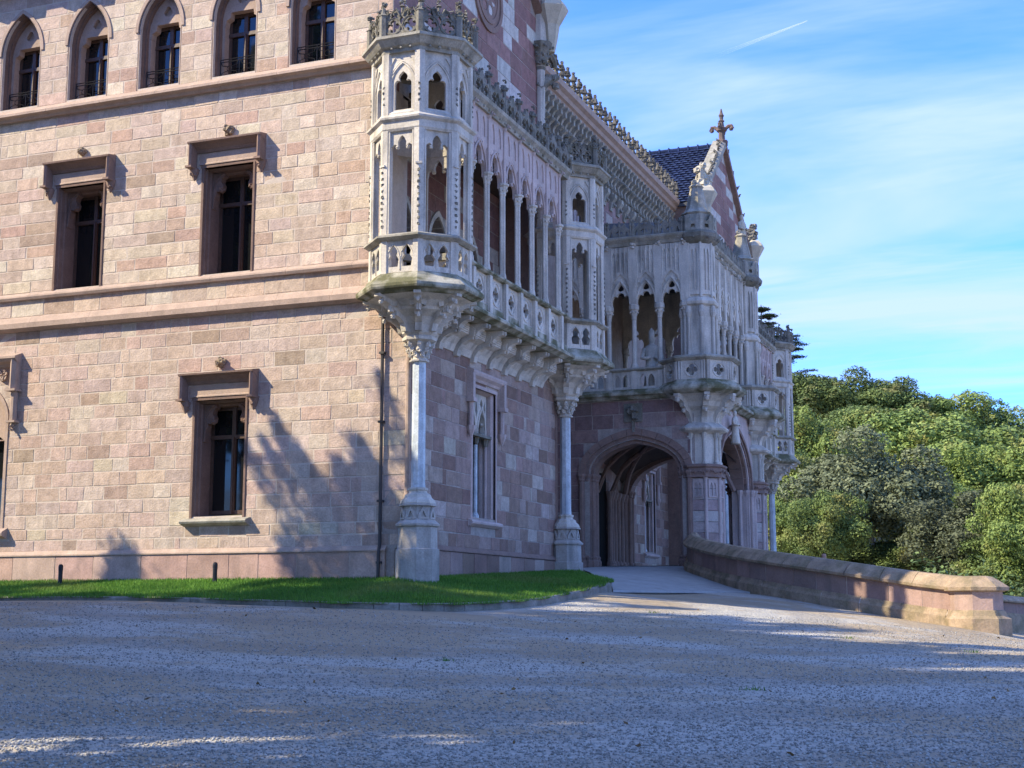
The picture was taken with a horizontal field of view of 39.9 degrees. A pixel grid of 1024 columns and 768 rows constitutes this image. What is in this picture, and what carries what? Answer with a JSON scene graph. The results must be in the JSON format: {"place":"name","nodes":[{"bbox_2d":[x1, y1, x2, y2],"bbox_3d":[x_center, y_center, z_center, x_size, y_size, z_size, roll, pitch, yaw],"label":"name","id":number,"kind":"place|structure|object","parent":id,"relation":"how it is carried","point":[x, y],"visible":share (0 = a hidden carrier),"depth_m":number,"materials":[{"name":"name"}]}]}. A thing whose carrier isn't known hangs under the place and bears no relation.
{"place":"outdoors","nodes":[
{"label":"outdoors","id":0,"kind":"place"},
{"bbox_2d":[0,569,614,604],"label":"lawn","id":1,"kind":"structure","parent":0,"point":[322,596],"depth_m":27.61,"materials":[{"name":"plant"}]},
{"bbox_2d":[58,564,62,583],"bbox_3d":[-10.229,4.361,31.953,0.106,0.555,0.112,-4,-10,21],"label":"ground light","id":2,"kind":"object","parent":1,"relation":"on","point":[60,571],"visible":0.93,"depth_m":31.93,"materials":[{"name":"metal"}]},
{"bbox_2d":[212,562,217,582],"bbox_3d":[-6.417,4.126,30.470,0.106,0.555,0.112,-4,-10,21],"label":"ground light","id":3,"kind":"object","parent":1,"relation":"on","point":[215,566],"visible":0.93,"depth_m":30.44,"materials":[{"name":"metal"}]},
{"bbox_2d":[0,606,1008,767],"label":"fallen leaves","id":4,"kind":"object","parent":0,"point":[639,744],"visible":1,"depth_m":14.62,"materials":[{"name":"brown plant"}]},
{"bbox_2d":[0,533,1023,767],"bbox_3d":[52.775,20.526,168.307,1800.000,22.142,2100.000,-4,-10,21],"label":"gravel ground","id":5,"kind":"structure","parent":0,"point":[750,606],"depth_m":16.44,"materials":[{"name":"grey gravel"}]},
{"bbox_2d":[0,582,611,610],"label":"kerb","id":6,"kind":"structure","parent":5,"relation":"on","point":[573,595],"depth_m":26.70,"materials":[{"name":"stone"}]},
{"bbox_2d":[0,0,799,581],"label":"palace","id":7,"kind":"structure","parent":5,"relation":"on","point":[344,288],"depth_m":33.44,"materials":[{"name":"stone"}]},
{"bbox_2d":[0,353,21,538],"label":"traceried window","id":8,"kind":"structure","parent":7,"relation":"in","point":[14,361],"depth_m":34.02,"materials":[{"name":"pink stone"}]},
{"bbox_2d":[0,10,43,110],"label":"arched window","id":9,"kind":"structure","parent":7,"relation":"in","point":[23,55],"depth_m":36.02,"materials":[{"name":"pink stone"}]},
{"bbox_2d":[40,147,115,290],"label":"sash window","id":10,"kind":"structure","parent":7,"relation":"in","point":[78,254],"depth_m":34.54,"materials":[{"name":"brown stone"}]},
{"bbox_2d":[65,0,111,102],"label":"arched window","id":11,"kind":"structure","parent":7,"relation":"in","point":[90,47],"depth_m":35.27,"materials":[{"name":"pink stone"}]},
{"bbox_2d":[135,0,184,90],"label":"arched window","id":12,"kind":"structure","parent":7,"relation":"in","point":[161,42],"depth_m":34.52,"materials":[{"name":"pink stone"}]},
{"bbox_2d":[175,356,259,526],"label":"sash window","id":13,"kind":"structure","parent":7,"relation":"in","point":[219,444],"depth_m":32.17,"materials":[{"name":"brown stone"}]},
{"bbox_2d":[185,124,266,276],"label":"sash window","id":14,"kind":"structure","parent":7,"relation":"in","point":[228,194],"depth_m":33.03,"materials":[{"name":"brown stone"}]},
{"bbox_2d":[209,0,260,78],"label":"arched window","id":15,"kind":"structure","parent":7,"relation":"in","point":[236,31],"depth_m":33.75,"materials":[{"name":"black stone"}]},
{"bbox_2d":[286,0,336,66],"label":"arched window","id":16,"kind":"structure","parent":7,"relation":"in","point":[314,21],"depth_m":33.00,"materials":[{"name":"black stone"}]},
{"bbox_2d":[466,366,507,529],"bbox_3d":[-0.865,1.592,33.988,0.800,3.740,2.200,-4,-10,21],"label":"traceried window","id":17,"kind":"structure","parent":7,"relation":"in","point":[480,429],"depth_m":34.42,"materials":[{"name":"stone"}]},
{"bbox_2d":[475,0,502,33],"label":"rose window","id":18,"kind":"structure","parent":7,"relation":"in","point":[493,23],"depth_m":37.34,"materials":[{"name":"stone"}]},
{"bbox_2d":[599,473,629,565],"bbox_3d":[3.005,4.978,48.830,0.668,3.800,5.296,-4,-10,21],"label":"doorway","id":19,"kind":"structure","parent":7,"relation":"in","point":[613,542],"depth_m":49.50,"materials":[{"name":"stone"}]},
{"bbox_2d":[641,466,661,558],"bbox_3d":[5.153,4.868,54.737,0.800,3.740,2.200,-4,-10,21],"label":"traceried window","id":20,"kind":"structure","parent":7,"relation":"in","point":[648,487],"depth_m":55.25,"materials":[{"name":"stone"}]},
{"bbox_2d":[640,328,663,385],"bbox_3d":[4.458,-0.777,44.936,0.624,2.056,0.635,8,-12,-43],"label":"statue","id":21,"kind":"object","parent":7,"relation":"on","point":[649,353],"visible":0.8,"depth_m":44.85,"materials":[{"name":"stone"}]},
{"bbox_2d":[730,411,740,444],"bbox_3d":[7.315,1.416,46.149,0.372,1.100,0.376,2,-9,-10],"label":"statue","id":22,"kind":"object","parent":7,"relation":"on","point":[735,438],"visible":1,"depth_m":46.03,"materials":[{"name":"stone"}]},
{"bbox_2d":[738,215,747,234],"bbox_3d":[10.392,-6.858,63.631,0.541,1.600,0.547,0,-9,1],"label":"statue","id":23,"kind":"object","parent":7,"relation":"on","point":[742,226],"visible":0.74,"depth_m":63.55,"materials":[{"name":"white stone"}]},
{"bbox_2d":[583,565,749,593],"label":"ramp","id":24,"kind":"structure","parent":5,"relation":"on","point":[670,579],"depth_m":36.73,"materials":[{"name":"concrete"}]},
{"bbox_2d":[435,611,980,690],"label":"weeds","id":25,"kind":"object","parent":5,"relation":"on","point":[446,659],"visible":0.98,"depth_m":17.96,"materials":[{"name":"green plant"}]},
{"bbox_2d":[767,499,801,553],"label":"broadleaf tree","id":26,"kind":"object","parent":5,"relation":"on","point":[780,521],"visible":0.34,"depth_m":102.78,"materials":[{"name":"green plant"}]},
{"bbox_2d":[767,449,832,507],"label":"broadleaf tree","id":27,"kind":"object","parent":5,"relation":"on","point":[803,460],"visible":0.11,"depth_m":114.14,"materials":[{"name":"green plant"}]},
{"bbox_2d":[784,372,850,420],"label":"broadleaf tree","id":28,"kind":"object","parent":5,"relation":"on","point":[808,389],"visible":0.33,"depth_m":171.75,"materials":[{"name":"green plant"}]},
{"bbox_2d":[778,404,864,465],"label":"broadleaf tree","id":29,"kind":"object","parent":5,"relation":"on","point":[815,439],"visible":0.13,"depth_m":124.09,"materials":[{"name":"green plant"}]},
{"bbox_2d":[781,489,877,560],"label":"broadleaf tree","id":30,"kind":"object","parent":5,"relation":"on","point":[825,527],"visible":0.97,"depth_m":99.57,"materials":[{"name":"green plant"}]},
{"bbox_2d":[683,532,1012,636],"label":"parapet wall","id":31,"kind":"structure","parent":5,"relation":"on","point":[972,602],"depth_m":32.27,"materials":[{"name":"stone"}]},
{"bbox_2d":[807,404,897,455],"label":"broadleaf tree","id":32,"kind":"object","parent":5,"relation":"on","point":[852,419],"visible":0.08,"depth_m":145.29,"materials":[{"name":"green plant"}]},
{"bbox_2d":[826,533,879,563],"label":"broadleaf tree","id":33,"kind":"object","parent":5,"relation":"on","point":[855,560],"visible":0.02,"depth_m":108.91,"materials":[{"name":"green plant"}]},
{"bbox_2d":[806,404,907,424],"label":"broadleaf tree","id":34,"kind":"object","parent":5,"relation":"on","point":[834,413],"visible":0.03,"depth_m":157.00,"materials":[{"name":"green plant"}]},
{"bbox_2d":[806,365,920,420],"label":"broadleaf tree","id":35,"kind":"object","parent":5,"relation":"on","point":[845,395],"visible":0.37,"depth_m":169.72,"materials":[{"name":"green plant"}]},
{"bbox_2d":[775,424,955,564],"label":"broadleaf tree","id":36,"kind":"object","parent":5,"relation":"on","point":[856,475],"visible":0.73,"depth_m":106.47,"materials":[{"name":"green plant"}]},
{"bbox_2d":[842,538,932,570],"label":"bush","id":37,"kind":"object","parent":5,"relation":"on","point":[881,553],"visible":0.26,"depth_m":106.53,"materials":[{"name":"green plant"}]},
{"bbox_2d":[849,386,942,412],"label":"broadleaf tree","id":38,"kind":"object","parent":5,"relation":"on","point":[903,399],"visible":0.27,"depth_m":166.09,"materials":[{"name":"green plant"}]},
{"bbox_2d":[890,541,960,575],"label":"broadleaf tree","id":39,"kind":"object","parent":5,"relation":"on","point":[921,568],"visible":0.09,"depth_m":103.19,"materials":[{"name":"green plant"}]},
{"bbox_2d":[874,474,977,543],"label":"broadleaf tree","id":40,"kind":"object","parent":5,"relation":"on","point":[961,489],"visible":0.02,"depth_m":116.14,"materials":[{"name":"green plant"}]},
{"bbox_2d":[845,405,1023,479],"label":"broadleaf tree","id":41,"kind":"object","parent":5,"relation":"on","point":[914,427],"visible":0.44,"depth_m":136.57,"materials":[{"name":"green plant"}]},
{"bbox_2d":[888,396,981,426],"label":"broadleaf tree","id":42,"kind":"object","parent":5,"relation":"on","point":[947,406],"visible":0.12,"depth_m":166.29,"materials":[{"name":"green plant"}]},
{"bbox_2d":[894,489,993,575],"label":"broadleaf tree","id":43,"kind":"object","parent":5,"relation":"on","point":[941,527],"visible":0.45,"depth_m":96.98,"materials":[{"name":"green plant"}]},
{"bbox_2d":[905,551,1023,596],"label":"undergrowth","id":44,"kind":"object","parent":5,"relation":"on","point":[1011,593],"visible":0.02,"depth_m":82.72,"materials":[{"name":"green plant"}]},
{"bbox_2d":[922,438,1023,492],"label":"broadleaf tree","id":45,"kind":"object","parent":5,"relation":"on","point":[983,465],"visible":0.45,"depth_m":126.84,"materials":[{"name":"green plant"}]},
{"bbox_2d":[928,389,1023,434],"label":"broadleaf tree","id":46,"kind":"object","parent":5,"relation":"on","point":[984,410],"visible":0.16,"depth_m":168.00,"materials":[{"name":"green plant"}]},
{"bbox_2d":[946,534,1023,593],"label":"broadleaf tree","id":47,"kind":"object","parent":5,"relation":"on","point":[974,562],"visible":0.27,"depth_m":93.25,"materials":[{"name":"green plant"}]},
{"bbox_2d":[963,480,1023,586],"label":"broadleaf tree","id":48,"kind":"object","parent":5,"relation":"on","point":[1001,521],"visible":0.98,"depth_m":89.99,"materials":[{"name":"green plant"}]},
{"bbox_2d":[975,412,1023,447],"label":"broadleaf tree","id":49,"kind":"object","parent":5,"relation":"on","point":[1018,429],"visible":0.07,"depth_m":165.96,"materials":[{"name":"green plant"}]},
{"bbox_2d":[1003,595,1023,633],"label":"parapet wall","id":50,"kind":"structure","parent":5,"relation":"on","point":[1013,607],"depth_m":35.90,"materials":[{"name":"stone"}]},
{"bbox_2d":[758,306,783,329],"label":"cedar tree","id":51,"kind":"object","parent":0,"point":[767,316],"visible":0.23,"depth_m":198.57,"materials":[{"name":"green plant"}]},
{"bbox_2d":[554,0,1023,420],"label":"sky","id":52,"kind":"structure","parent":0,"point":[876,147],"materials":[{"name":"blue"}]},
{"bbox_2d":[774,333,818,405],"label":"cedar tree","id":53,"kind":"object","parent":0,"point":[796,342],"visible":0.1,"depth_m":190.71,"materials":[{"name":"green plant"}]}
]}

